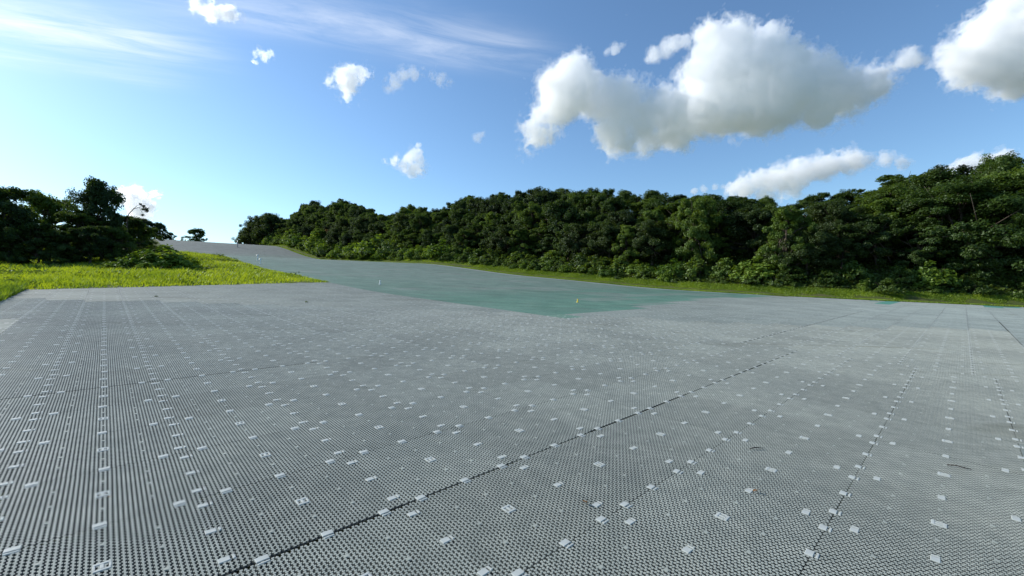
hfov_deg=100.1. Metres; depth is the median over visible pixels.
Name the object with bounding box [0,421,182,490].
ski mat
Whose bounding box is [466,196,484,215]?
broadleaf tree
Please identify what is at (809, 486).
ski mat
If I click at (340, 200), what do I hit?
broadleaf tree
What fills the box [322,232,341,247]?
broadleaf tree
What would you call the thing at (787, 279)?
shrub
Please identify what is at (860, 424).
ski mat
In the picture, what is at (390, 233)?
broadleaf tree
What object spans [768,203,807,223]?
broadleaf tree
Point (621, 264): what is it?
shrub
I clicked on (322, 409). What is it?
ski mat
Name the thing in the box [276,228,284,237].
broadleaf tree
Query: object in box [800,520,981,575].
ski mat
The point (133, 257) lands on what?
shrub
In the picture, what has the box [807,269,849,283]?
shrub
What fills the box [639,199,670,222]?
broadleaf tree
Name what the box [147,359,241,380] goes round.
ski mat
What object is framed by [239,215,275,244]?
broadleaf tree
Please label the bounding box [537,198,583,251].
broadleaf tree
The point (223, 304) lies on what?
ski mat
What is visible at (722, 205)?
broadleaf tree
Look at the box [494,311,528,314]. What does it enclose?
ski mat
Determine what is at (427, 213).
broadleaf tree
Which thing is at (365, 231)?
broadleaf tree
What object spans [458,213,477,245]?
broadleaf tree
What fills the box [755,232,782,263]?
broadleaf tree
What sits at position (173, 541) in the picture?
ski mat
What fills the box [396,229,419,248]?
broadleaf tree
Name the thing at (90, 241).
broadleaf tree
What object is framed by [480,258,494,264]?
shrub
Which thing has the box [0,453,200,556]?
ski mat
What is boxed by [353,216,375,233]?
broadleaf tree
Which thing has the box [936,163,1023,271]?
broadleaf tree
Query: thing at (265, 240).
shrub
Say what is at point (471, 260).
shrub
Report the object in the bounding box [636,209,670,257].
broadleaf tree
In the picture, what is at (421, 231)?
broadleaf tree
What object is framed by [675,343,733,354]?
ski mat
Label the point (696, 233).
broadleaf tree
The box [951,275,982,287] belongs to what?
shrub
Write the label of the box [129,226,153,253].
broadleaf tree
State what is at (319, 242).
shrub
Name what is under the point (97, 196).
broadleaf tree
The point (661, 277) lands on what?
shrub
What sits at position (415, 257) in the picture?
shrub
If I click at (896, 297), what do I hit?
grass
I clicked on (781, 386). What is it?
ski mat
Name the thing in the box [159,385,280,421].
ski mat
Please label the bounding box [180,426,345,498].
ski mat
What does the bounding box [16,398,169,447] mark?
ski mat
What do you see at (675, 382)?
ski mat
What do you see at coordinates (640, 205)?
broadleaf tree
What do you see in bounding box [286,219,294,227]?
broadleaf tree
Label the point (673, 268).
shrub
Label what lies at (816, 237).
broadleaf tree
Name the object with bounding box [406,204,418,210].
broadleaf tree
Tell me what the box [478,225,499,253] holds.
broadleaf tree
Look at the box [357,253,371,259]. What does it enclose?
shrub
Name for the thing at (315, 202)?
broadleaf tree
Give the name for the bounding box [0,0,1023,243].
sky
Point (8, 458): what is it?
ski mat
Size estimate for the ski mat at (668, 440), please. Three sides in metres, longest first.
1.098 x 0.997 x 0.018 m
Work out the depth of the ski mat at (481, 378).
6.26 m
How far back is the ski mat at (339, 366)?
6.86 m
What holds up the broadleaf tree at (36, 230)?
on the ground at (910, 297)
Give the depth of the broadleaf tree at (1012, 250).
41.76 m
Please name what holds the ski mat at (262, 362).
on the ground at (910, 297)
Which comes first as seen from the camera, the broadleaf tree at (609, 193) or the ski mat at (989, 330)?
the ski mat at (989, 330)
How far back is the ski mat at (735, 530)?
2.78 m
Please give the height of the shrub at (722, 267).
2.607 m
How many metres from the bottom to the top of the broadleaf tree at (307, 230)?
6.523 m
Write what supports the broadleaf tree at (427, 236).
on the ground at (910, 297)
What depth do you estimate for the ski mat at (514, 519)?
2.76 m
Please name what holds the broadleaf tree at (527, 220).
on the ground at (910, 297)
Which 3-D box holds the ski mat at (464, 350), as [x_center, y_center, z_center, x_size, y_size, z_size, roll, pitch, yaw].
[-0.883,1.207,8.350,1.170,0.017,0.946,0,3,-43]
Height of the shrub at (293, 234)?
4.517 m
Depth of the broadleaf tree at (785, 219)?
45.11 m
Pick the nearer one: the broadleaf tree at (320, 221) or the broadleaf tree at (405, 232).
the broadleaf tree at (405, 232)
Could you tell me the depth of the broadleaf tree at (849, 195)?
56.23 m
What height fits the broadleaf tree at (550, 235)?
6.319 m
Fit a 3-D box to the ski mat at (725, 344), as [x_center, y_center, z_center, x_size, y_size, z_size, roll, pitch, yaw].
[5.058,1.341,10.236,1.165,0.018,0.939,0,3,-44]
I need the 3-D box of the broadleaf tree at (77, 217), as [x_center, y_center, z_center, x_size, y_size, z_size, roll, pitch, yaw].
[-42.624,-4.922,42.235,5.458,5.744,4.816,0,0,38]
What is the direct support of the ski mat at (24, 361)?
on the ground at (910, 297)
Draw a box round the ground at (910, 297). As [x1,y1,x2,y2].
[0,225,1023,575]
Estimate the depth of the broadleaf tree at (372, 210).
153.97 m
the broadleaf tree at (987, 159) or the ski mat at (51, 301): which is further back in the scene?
the broadleaf tree at (987, 159)
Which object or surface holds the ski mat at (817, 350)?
on the ground at (910, 297)
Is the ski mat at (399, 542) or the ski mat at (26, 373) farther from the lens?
the ski mat at (26, 373)
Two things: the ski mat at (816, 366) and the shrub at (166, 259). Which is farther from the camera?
the shrub at (166, 259)
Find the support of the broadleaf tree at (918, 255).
on the ground at (910, 297)
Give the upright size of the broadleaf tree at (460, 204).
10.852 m
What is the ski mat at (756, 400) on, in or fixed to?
on the ground at (910, 297)
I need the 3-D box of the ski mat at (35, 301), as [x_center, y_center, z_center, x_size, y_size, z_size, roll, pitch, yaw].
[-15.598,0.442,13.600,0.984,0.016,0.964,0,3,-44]
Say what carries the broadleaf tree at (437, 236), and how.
on the ground at (910, 297)
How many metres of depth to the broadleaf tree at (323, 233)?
142.87 m
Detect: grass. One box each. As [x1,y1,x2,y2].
[0,251,328,289]
[0,278,36,301]
[269,244,1023,306]
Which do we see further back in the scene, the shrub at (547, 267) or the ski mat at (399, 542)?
the shrub at (547, 267)
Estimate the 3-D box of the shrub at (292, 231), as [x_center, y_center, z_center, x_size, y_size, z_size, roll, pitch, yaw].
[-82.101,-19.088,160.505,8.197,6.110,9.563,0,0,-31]
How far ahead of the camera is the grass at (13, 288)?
16.42 m
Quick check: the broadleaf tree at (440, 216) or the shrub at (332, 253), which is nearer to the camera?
the broadleaf tree at (440, 216)
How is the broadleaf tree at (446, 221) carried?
on the ground at (910, 297)
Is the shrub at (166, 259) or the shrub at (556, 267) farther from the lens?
the shrub at (556, 267)
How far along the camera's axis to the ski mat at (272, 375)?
6.14 m
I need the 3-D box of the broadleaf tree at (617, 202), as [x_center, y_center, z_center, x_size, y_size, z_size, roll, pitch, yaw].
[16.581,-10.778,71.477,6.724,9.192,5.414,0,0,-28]
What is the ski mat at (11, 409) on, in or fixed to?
on the ground at (910, 297)
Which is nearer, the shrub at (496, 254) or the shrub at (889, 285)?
the shrub at (889, 285)
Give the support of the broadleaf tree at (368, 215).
on the ground at (910, 297)
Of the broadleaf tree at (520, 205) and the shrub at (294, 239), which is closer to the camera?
the broadleaf tree at (520, 205)
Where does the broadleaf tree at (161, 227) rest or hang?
on the ground at (910, 297)
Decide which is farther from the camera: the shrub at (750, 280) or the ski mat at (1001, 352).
the shrub at (750, 280)
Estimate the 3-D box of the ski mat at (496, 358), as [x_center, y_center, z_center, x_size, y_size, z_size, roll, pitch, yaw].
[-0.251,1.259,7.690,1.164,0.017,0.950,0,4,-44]
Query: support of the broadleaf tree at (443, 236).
on the ground at (910, 297)
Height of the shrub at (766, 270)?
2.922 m
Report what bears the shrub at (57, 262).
on the ground at (910, 297)
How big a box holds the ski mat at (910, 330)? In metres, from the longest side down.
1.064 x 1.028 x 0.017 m
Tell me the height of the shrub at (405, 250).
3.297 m
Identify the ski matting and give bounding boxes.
[0,239,1023,575]
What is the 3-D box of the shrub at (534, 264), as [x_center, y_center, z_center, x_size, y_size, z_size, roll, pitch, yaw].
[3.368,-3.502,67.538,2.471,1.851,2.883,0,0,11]
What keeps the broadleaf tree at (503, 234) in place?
on the ground at (910, 297)
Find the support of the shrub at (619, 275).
on the ground at (910, 297)
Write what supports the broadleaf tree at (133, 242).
on the ground at (910, 297)
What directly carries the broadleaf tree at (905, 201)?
on the ground at (910, 297)
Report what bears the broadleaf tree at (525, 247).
on the ground at (910, 297)
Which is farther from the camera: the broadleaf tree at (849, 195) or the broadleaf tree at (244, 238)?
the broadleaf tree at (244, 238)
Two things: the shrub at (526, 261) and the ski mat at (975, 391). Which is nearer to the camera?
the ski mat at (975, 391)
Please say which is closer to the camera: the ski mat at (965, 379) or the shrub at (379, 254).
the ski mat at (965, 379)
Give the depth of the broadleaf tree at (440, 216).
106.49 m
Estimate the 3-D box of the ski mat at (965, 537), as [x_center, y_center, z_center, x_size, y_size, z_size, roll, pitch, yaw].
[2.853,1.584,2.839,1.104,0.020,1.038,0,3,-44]
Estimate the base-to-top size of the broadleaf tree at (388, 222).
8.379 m
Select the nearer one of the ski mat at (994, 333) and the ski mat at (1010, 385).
the ski mat at (1010, 385)
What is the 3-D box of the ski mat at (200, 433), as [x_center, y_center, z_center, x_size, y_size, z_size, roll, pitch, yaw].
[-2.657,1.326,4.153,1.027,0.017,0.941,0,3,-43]
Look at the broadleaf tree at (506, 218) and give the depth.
82.74 m
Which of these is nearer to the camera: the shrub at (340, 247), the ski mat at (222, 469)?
the ski mat at (222, 469)
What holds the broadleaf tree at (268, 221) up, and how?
on the ground at (910, 297)
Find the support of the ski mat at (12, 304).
on the ground at (910, 297)
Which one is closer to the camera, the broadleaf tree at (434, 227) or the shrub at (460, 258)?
the shrub at (460, 258)
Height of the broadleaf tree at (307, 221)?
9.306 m
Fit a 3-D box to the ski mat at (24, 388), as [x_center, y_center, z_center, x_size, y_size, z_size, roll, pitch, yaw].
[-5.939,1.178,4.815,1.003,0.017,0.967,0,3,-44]
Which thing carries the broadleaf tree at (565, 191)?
on the ground at (910, 297)
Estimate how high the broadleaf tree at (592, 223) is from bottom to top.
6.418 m
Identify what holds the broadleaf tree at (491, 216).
on the ground at (910, 297)
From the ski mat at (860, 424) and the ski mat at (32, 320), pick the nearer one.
the ski mat at (860, 424)
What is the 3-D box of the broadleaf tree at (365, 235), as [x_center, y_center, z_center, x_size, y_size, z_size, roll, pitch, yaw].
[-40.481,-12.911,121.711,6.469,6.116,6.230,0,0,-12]
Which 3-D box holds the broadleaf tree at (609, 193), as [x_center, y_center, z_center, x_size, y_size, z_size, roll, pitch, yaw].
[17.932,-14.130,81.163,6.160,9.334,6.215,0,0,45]
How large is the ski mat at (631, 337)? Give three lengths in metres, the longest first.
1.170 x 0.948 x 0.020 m
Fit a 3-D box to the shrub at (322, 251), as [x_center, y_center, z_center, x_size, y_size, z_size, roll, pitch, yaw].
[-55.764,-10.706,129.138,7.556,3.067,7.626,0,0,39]
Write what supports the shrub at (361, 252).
on the ground at (910, 297)
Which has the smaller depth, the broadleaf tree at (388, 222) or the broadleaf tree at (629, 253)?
the broadleaf tree at (629, 253)
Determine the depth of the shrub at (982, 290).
38.55 m
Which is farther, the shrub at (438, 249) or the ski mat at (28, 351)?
the shrub at (438, 249)
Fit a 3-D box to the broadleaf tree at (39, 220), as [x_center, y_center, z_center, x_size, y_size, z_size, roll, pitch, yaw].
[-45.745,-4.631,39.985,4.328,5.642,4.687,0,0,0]
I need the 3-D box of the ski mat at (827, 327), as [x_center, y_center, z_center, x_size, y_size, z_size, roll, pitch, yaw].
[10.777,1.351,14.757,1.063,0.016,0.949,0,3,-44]
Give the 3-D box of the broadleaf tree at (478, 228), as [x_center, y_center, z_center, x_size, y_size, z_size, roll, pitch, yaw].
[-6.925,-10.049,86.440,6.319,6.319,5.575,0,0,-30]
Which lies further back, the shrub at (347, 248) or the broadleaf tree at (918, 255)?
the shrub at (347, 248)
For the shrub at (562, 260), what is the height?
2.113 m
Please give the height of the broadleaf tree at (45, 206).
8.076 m
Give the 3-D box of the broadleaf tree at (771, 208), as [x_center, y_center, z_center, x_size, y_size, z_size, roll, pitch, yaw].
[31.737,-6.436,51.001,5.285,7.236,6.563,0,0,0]
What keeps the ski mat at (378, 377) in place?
on the ground at (910, 297)
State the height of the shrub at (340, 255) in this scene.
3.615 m
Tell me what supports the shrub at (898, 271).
on the ground at (910, 297)
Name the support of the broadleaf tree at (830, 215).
on the ground at (910, 297)
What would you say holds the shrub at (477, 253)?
on the ground at (910, 297)
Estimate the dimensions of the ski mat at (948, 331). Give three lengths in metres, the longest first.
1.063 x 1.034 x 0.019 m
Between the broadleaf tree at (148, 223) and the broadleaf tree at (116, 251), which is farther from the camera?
the broadleaf tree at (148, 223)
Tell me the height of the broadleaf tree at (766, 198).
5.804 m
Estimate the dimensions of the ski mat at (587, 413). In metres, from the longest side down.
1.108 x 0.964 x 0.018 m
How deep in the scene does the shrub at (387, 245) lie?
101.81 m
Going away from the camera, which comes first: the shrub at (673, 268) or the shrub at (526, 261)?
the shrub at (673, 268)
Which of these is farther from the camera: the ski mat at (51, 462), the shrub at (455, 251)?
the shrub at (455, 251)
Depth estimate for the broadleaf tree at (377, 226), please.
120.18 m
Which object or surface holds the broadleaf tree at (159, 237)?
on the ground at (910, 297)
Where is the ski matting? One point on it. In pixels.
(354, 283)
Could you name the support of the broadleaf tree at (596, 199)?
on the ground at (910, 297)
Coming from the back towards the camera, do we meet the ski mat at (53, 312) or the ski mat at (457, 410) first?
the ski mat at (53, 312)
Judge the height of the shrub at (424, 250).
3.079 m
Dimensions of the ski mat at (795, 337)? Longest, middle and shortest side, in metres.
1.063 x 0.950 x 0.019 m
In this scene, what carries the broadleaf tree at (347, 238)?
on the ground at (910, 297)
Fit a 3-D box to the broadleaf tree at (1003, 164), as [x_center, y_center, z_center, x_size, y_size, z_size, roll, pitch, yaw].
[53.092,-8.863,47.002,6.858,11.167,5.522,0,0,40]
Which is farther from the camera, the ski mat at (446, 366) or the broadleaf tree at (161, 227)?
the broadleaf tree at (161, 227)
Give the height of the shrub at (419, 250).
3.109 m
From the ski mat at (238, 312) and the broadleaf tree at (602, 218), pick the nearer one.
the ski mat at (238, 312)
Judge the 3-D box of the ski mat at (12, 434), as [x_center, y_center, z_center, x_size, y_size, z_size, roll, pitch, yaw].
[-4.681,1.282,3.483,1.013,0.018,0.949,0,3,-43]
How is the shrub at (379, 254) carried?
on the ground at (910, 297)
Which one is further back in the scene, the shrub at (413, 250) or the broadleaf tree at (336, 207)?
the broadleaf tree at (336, 207)
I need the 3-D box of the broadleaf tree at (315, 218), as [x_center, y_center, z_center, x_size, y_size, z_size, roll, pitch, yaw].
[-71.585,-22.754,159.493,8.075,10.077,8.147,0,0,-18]
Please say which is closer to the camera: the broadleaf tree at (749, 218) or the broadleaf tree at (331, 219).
the broadleaf tree at (749, 218)
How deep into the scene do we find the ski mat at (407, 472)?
3.47 m
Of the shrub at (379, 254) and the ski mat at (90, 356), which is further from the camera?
the shrub at (379, 254)
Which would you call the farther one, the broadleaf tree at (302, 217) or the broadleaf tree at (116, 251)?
the broadleaf tree at (302, 217)
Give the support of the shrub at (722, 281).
on the ground at (910, 297)
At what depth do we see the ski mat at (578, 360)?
7.79 m
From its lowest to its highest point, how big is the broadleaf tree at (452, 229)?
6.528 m
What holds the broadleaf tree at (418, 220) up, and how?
on the ground at (910, 297)
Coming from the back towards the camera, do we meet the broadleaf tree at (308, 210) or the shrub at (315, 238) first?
the broadleaf tree at (308, 210)
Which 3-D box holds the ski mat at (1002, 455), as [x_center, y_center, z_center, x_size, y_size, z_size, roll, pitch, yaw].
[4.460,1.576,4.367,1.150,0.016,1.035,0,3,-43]
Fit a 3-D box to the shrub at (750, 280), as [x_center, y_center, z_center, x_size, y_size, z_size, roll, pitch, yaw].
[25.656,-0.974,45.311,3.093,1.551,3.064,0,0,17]
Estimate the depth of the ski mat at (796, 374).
7.32 m
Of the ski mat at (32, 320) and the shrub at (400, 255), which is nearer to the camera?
the ski mat at (32, 320)
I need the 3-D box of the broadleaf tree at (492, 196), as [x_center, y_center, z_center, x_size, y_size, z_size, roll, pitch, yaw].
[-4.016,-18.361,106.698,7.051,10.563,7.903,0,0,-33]
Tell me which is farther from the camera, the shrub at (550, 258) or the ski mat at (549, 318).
the shrub at (550, 258)
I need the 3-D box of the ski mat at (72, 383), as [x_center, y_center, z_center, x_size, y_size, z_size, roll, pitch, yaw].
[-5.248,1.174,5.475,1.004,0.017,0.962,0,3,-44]
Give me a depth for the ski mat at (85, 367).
6.13 m
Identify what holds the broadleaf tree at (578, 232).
on the ground at (910, 297)
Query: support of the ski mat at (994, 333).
on the ground at (910, 297)
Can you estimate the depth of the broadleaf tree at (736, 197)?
65.21 m
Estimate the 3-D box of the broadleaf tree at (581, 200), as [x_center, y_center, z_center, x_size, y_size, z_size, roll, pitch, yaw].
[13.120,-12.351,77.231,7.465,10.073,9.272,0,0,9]
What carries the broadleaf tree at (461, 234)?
on the ground at (910, 297)
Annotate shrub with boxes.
[38,258,72,266]
[96,257,139,269]
[112,249,170,269]
[122,244,204,269]
[151,246,177,252]
[262,234,274,244]
[269,237,281,244]
[281,229,297,243]
[284,233,298,240]
[286,232,306,245]
[303,232,321,249]
[314,248,330,256]
[315,238,325,246]
[315,242,336,252]
[326,247,341,258]
[334,241,345,252]
[337,246,349,257]
[342,241,357,253]
[344,249,357,257]
[353,234,384,256]
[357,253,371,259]
[358,238,392,256]
[371,246,388,259]
[377,238,407,253]
[387,252,396,259]
[389,243,407,255]
[395,250,405,260]
[396,245,415,255]
[403,248,414,259]
[405,245,422,253]
[412,252,422,258]
[415,245,426,255]
[419,245,437,258]
[423,239,452,257]
[438,252,453,260]
[447,246,462,255]
[453,254,467,262]
[463,247,472,258]
[466,248,487,260]
[468,255,478,263]
[474,254,492,262]
[479,249,503,261]
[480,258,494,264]
[500,254,509,260]
[506,251,525,262]
[508,263,518,268]
[518,254,537,264]
[518,262,527,268]
[525,260,539,269]
[538,250,563,266]
[541,265,556,270]
[551,257,568,269]
[551,263,564,271]
[558,262,575,271]
[567,252,591,266]
[576,255,613,271]
[586,267,595,274]
[596,266,617,276]
[607,256,629,272]
[613,273,626,278]
[625,260,648,273]
[634,263,654,276]
[634,268,651,278]
[652,258,687,277]
[657,270,676,281]
[670,275,687,282]
[680,257,711,276]
[708,257,736,277]
[714,276,730,283]
[727,255,781,281]
[738,272,766,284]
[763,265,810,279]
[766,273,797,286]
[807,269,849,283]
[812,277,834,286]
[838,260,875,284]
[853,279,870,290]
[869,278,907,293]
[885,265,922,282]
[910,260,962,287]
[921,282,943,292]
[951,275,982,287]
[957,281,996,294]
[1002,276,1023,288]
[1006,290,1023,298]
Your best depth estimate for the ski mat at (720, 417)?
4.99 m
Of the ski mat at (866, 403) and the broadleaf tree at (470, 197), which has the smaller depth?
the ski mat at (866, 403)
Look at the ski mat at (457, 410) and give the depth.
4.87 m
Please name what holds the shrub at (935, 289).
on the ground at (910, 297)
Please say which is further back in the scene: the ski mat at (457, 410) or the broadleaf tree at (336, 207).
the broadleaf tree at (336, 207)
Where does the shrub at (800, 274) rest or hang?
on the ground at (910, 297)
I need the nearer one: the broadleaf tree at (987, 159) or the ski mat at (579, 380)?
the ski mat at (579, 380)
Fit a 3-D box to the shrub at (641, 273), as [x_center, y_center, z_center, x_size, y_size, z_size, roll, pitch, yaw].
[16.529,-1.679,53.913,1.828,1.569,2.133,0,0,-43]
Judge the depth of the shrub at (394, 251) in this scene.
100.79 m
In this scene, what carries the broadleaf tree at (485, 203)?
on the ground at (910, 297)
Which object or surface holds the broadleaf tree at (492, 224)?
on the ground at (910, 297)
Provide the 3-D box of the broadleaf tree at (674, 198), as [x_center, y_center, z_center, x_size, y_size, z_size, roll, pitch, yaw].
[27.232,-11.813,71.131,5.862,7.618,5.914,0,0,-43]
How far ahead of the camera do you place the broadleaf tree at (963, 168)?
53.33 m
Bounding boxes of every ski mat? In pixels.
[0,300,42,302]
[0,303,40,305]
[0,314,25,318]
[0,337,68,348]
[0,344,65,357]
[0,353,61,368]
[0,364,56,382]
[0,377,50,399]
[0,394,44,421]
[0,416,34,451]
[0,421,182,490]
[0,447,21,492]
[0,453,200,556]
[0,498,230,575]
[2,298,46,300]
[9,321,75,327]
[15,316,77,322]
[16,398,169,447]
[27,310,80,314]
[31,381,160,415]
[38,302,83,304]
[42,300,84,302]
[42,367,154,393]
[50,356,148,377]
[55,347,144,363]
[84,301,123,303]
[122,300,160,302]
[123,302,162,305]
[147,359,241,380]
[151,371,258,398]
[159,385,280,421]
[169,403,307,453]
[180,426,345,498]
[198,457,401,572]
[203,303,241,305]
[219,310,261,314]
[228,352,315,370]
[233,506,484,575]
[242,362,338,384]
[258,374,365,402]
[281,388,400,426]
[309,406,446,457]
[317,355,402,373]
[340,364,434,387]
[347,429,511,505]
[369,376,473,405]
[381,349,456,364]
[403,390,522,429]
[405,357,489,375]
[405,462,612,575]
[431,343,502,356]
[438,367,529,390]
[450,408,587,462]
[460,350,536,366]
[477,378,578,407]
[492,359,575,378]
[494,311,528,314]
[510,314,550,317]
[515,432,683,513]
[521,513,735,575]
[526,392,641,432]
[530,317,569,320]
[533,368,624,392]
[538,352,614,368]
[548,314,579,317]
[580,360,660,379]
[581,380,683,410]
[591,411,730,467]
[604,333,656,341]
[615,467,832,575]
[627,370,717,394]
[646,394,765,436]
[649,320,685,323]
[662,362,743,381]
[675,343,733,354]
[685,436,859,521]
[688,381,793,413]
[691,355,764,371]
[697,339,751,348]
[704,335,753,342]
[720,371,812,396]
[732,414,878,472]
[746,363,827,383]
[759,325,795,330]
[768,356,841,373]
[768,397,891,439]
[770,333,814,340]
[785,345,844,355]
[794,384,900,416]
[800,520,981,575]
[806,325,841,329]
[814,373,905,399]
[832,473,1023,575]
[858,440,1023,522]
[876,417,1023,475]
[886,327,925,332]
[890,400,1021,442]
[899,386,1012,419]
[907,376,1006,402]
[913,367,1001,388]
[927,329,968,334]
[968,328,1011,333]
[969,330,1011,335]
[969,335,1018,341]
[971,347,1023,356]
[996,378,1023,392]
[1004,402,1023,421]
[1011,420,1023,443]
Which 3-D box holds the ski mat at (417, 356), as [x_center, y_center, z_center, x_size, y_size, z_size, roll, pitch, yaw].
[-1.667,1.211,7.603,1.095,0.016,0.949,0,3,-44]
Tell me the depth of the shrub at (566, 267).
62.45 m
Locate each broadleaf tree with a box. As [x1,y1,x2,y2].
[0,186,38,255]
[0,222,73,263]
[0,226,41,264]
[13,212,55,257]
[18,189,79,259]
[38,229,84,263]
[52,209,110,261]
[61,175,127,259]
[65,225,115,264]
[93,225,136,260]
[106,214,158,255]
[111,232,139,257]
[126,203,148,250]
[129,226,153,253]
[140,218,158,236]
[140,232,164,248]
[149,222,167,239]
[166,232,176,239]
[181,228,207,241]
[231,232,251,243]
[234,223,264,244]
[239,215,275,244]
[249,213,285,241]
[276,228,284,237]
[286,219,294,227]
[289,217,305,227]
[296,207,304,216]
[297,226,313,237]
[299,213,310,226]
[302,205,315,214]
[305,200,320,206]
[305,216,319,225]
[308,213,328,228]
[312,206,325,213]
[315,217,328,228]
[317,229,327,239]
[322,215,335,229]
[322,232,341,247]
[325,203,343,217]
[326,217,350,239]
[329,201,344,215]
[335,234,356,246]
[337,198,349,205]
[338,203,355,217]
[342,217,361,239]
[345,208,354,217]
[349,208,369,217]
[351,232,363,244]
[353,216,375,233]
[359,232,374,242]
[361,227,373,233]
[364,234,384,244]
[365,208,377,214]
[365,212,376,217]
[366,220,386,238]
[376,214,394,221]
[382,220,395,237]
[384,230,398,241]
[386,222,403,237]
[389,231,403,245]
[390,213,418,233]
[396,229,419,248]
[397,207,417,239]
[402,233,421,248]
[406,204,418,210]
[406,213,432,244]
[417,207,427,212]
[417,229,425,247]
[417,229,437,247]
[421,211,437,228]
[425,209,448,228]
[431,222,441,242]
[432,233,445,247]
[433,217,455,239]
[440,202,453,211]
[440,224,460,244]
[441,224,465,248]
[448,208,471,239]
[450,229,476,250]
[451,200,468,213]
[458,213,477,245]
[463,195,474,208]
[465,223,484,249]
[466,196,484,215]
[467,212,487,245]
[469,198,498,216]
[477,211,501,249]
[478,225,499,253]
[481,222,500,251]
[482,197,510,215]
[485,194,498,200]
[487,224,531,255]
[491,212,518,248]
[495,192,511,200]
[501,196,522,225]
[506,200,536,244]
[507,228,535,257]
[510,190,527,200]
[514,201,549,249]
[523,187,561,230]
[525,186,545,198]
[529,223,551,255]
[534,210,551,241]
[534,224,562,255]
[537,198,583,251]
[552,224,580,259]
[554,189,572,193]
[555,222,600,257]
[557,211,598,238]
[560,190,585,206]
[565,190,594,215]
[579,192,615,221]
[580,222,629,259]
[581,187,602,194]
[587,220,613,257]
[593,195,626,220]
[593,209,645,254]
[594,214,613,222]
[598,188,618,213]
[609,189,643,218]
[611,224,644,264]
[624,219,683,264]
[627,198,660,221]
[636,189,670,208]
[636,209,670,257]
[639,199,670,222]
[654,197,700,247]
[661,194,686,215]
[664,206,713,260]
[671,195,722,263]
[698,193,741,242]
[700,213,751,258]
[711,204,796,261]
[723,195,750,206]
[729,199,775,248]
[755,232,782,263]
[757,206,819,275]
[758,195,777,206]
[758,204,805,258]
[762,229,847,274]
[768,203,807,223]
[796,192,830,213]
[796,198,867,256]
[806,199,854,238]
[820,223,870,269]
[829,188,861,210]
[846,214,907,270]
[849,197,907,257]
[851,183,913,240]
[857,171,922,197]
[878,176,1023,279]
[884,214,959,272]
[887,185,972,251]
[895,168,971,192]
[920,164,979,179]
[920,199,985,264]
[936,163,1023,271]
[965,155,1020,219]
[977,150,1023,169]
[991,177,1023,253]
[998,223,1023,266]
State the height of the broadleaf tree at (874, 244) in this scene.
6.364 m
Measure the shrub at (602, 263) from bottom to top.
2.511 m
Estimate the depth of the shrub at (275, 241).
163.97 m
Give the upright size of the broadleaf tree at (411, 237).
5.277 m
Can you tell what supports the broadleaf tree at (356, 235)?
on the ground at (910, 297)
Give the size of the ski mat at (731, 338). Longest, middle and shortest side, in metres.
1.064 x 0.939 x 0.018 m
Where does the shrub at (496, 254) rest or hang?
on the ground at (910, 297)
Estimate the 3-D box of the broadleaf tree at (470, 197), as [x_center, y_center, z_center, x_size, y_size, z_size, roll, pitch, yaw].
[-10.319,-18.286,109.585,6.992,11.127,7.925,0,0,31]
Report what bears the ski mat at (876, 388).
on the ground at (910, 297)
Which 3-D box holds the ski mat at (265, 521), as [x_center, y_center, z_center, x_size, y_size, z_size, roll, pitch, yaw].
[-1.403,1.430,2.835,1.025,0.019,0.963,0,3,-44]
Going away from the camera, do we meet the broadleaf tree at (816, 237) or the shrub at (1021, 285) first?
the shrub at (1021, 285)
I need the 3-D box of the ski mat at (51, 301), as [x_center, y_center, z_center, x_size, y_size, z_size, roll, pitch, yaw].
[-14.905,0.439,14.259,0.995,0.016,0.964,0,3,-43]
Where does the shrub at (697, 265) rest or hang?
on the ground at (910, 297)
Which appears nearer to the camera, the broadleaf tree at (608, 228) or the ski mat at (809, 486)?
the ski mat at (809, 486)
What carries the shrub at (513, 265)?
on the ground at (910, 297)
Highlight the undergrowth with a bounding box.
[314,248,1023,294]
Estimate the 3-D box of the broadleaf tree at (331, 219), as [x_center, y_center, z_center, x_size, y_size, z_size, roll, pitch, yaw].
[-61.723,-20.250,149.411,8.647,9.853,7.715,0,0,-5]
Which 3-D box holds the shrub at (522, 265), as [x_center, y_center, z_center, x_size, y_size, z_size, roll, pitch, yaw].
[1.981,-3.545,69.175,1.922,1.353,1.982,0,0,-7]
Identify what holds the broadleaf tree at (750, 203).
on the ground at (910, 297)
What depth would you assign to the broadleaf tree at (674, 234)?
56.40 m
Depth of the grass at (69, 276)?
26.11 m
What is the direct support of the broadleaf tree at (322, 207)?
on the ground at (910, 297)
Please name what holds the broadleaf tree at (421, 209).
on the ground at (910, 297)
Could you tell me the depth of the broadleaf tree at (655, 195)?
74.70 m
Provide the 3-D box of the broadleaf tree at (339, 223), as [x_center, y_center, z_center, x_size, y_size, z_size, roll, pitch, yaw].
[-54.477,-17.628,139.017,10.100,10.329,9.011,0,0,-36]
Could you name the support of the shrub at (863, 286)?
on the ground at (910, 297)
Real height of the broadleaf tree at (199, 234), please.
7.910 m
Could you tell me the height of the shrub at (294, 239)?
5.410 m
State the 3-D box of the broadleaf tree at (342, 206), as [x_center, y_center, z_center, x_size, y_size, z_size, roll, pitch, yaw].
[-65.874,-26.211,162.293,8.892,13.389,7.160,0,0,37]
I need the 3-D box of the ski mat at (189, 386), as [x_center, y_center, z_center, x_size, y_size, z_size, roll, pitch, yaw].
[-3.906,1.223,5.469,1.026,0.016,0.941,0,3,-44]
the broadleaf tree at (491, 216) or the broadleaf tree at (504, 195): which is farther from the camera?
the broadleaf tree at (504, 195)
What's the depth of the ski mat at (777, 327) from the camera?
13.99 m

